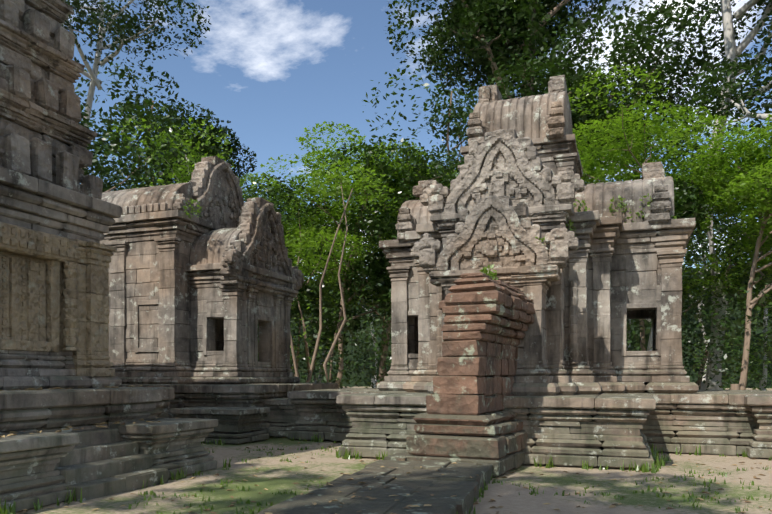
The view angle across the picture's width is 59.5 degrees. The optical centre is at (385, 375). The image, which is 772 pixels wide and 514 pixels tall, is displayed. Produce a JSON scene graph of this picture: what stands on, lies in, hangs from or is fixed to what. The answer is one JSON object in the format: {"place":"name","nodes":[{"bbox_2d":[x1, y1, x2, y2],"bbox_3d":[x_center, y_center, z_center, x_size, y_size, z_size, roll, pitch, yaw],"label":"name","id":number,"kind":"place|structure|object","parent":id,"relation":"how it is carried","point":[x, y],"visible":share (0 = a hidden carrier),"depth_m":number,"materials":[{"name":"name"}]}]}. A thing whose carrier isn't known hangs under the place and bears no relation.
{"place":"outdoors","nodes":[
{"label":"outdoors","id":0,"kind":"place"},
{"bbox_2d":[16,387,771,513],"bbox_3d":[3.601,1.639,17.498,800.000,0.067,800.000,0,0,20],"label":"ground","id":1,"kind":"structure","parent":0,"point":[333,467],"depth_m":9.99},
{"bbox_2d":[0,167,217,511],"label":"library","id":2,"kind":"structure","parent":1,"relation":"on","point":[47,465],"depth_m":10.06,"materials":[{"name":"stone"}]},
{"bbox_2d":[0,0,102,198],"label":"tower","id":3,"kind":"structure","parent":2,"relation":"on","point":[45,136],"depth_m":10.82,"materials":[{"name":"grey stone"}]},
{"bbox_2d":[0,222,116,375],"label":"temple wall","id":4,"kind":"structure","parent":2,"relation":"attached to","point":[54,293],"depth_m":10.80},
{"bbox_2d":[100,182,337,443],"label":"temple building","id":5,"kind":"structure","parent":1,"relation":"on","point":[183,322],"depth_m":18.90,"materials":[{"name":"stone"}]},
{"bbox_2d":[173,156,303,297],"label":"carved pediment","id":6,"kind":"structure","parent":5,"relation":"on","point":[216,191],"depth_m":19.84,"materials":[{"name":"grey stone"}]},
{"bbox_2d":[0,62,771,513],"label":"foliage","id":7,"kind":"object","parent":1,"relation":"on","point":[748,192],"visible":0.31,"depth_m":30.50,"materials":[{"name":"green plant"}]},
{"bbox_2d":[0,385,771,513],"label":"dead leaves","id":8,"kind":"object","parent":1,"relation":"on","point":[407,506],"visible":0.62,"depth_m":9.43,"materials":[{"name":"brown plant"}]},
{"bbox_2d":[257,273,534,513],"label":"laterite wall","id":9,"kind":"structure","parent":1,"relation":"on","point":[467,424],"depth_m":11.14,"materials":[{"name":"brown stone"}]},
{"bbox_2d":[60,0,771,389],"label":"tree trunks","id":10,"kind":"object","parent":1,"relation":"on","point":[732,52],"visible":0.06,"depth_m":37.80,"materials":[{"name":"brown plant"}]},
{"bbox_2d":[61,0,771,389],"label":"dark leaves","id":11,"kind":"object","parent":1,"relation":"on","point":[517,16],"visible":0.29,"depth_m":39.05,"materials":[{"name":"green plant"}]},
{"bbox_2d":[81,0,771,389],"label":"trunks","id":12,"kind":"object","parent":1,"relation":"on","point":[751,302],"visible":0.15,"depth_m":31.84,"materials":[{"name":"brown plant"}]},
{"bbox_2d":[287,91,771,468],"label":"temple building","id":13,"kind":"structure","parent":1,"relation":"on","point":[582,391],"depth_m":14.45,"materials":[{"name":"stone"}]},
{"bbox_2d":[395,75,670,286],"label":"carved pediment","id":14,"kind":"structure","parent":13,"relation":"on","point":[502,185],"depth_m":13.75,"materials":[{"name":"grey stone"}]},
{"bbox_2d":[64,0,771,278],"label":"sky","id":15,"kind":"structure","parent":0,"point":[275,70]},
{"bbox_2d":[258,268,771,387],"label":"undergrowth","id":16,"kind":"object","parent":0,"point":[750,381],"depth_m":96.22,"materials":[{"name":"green plant"}]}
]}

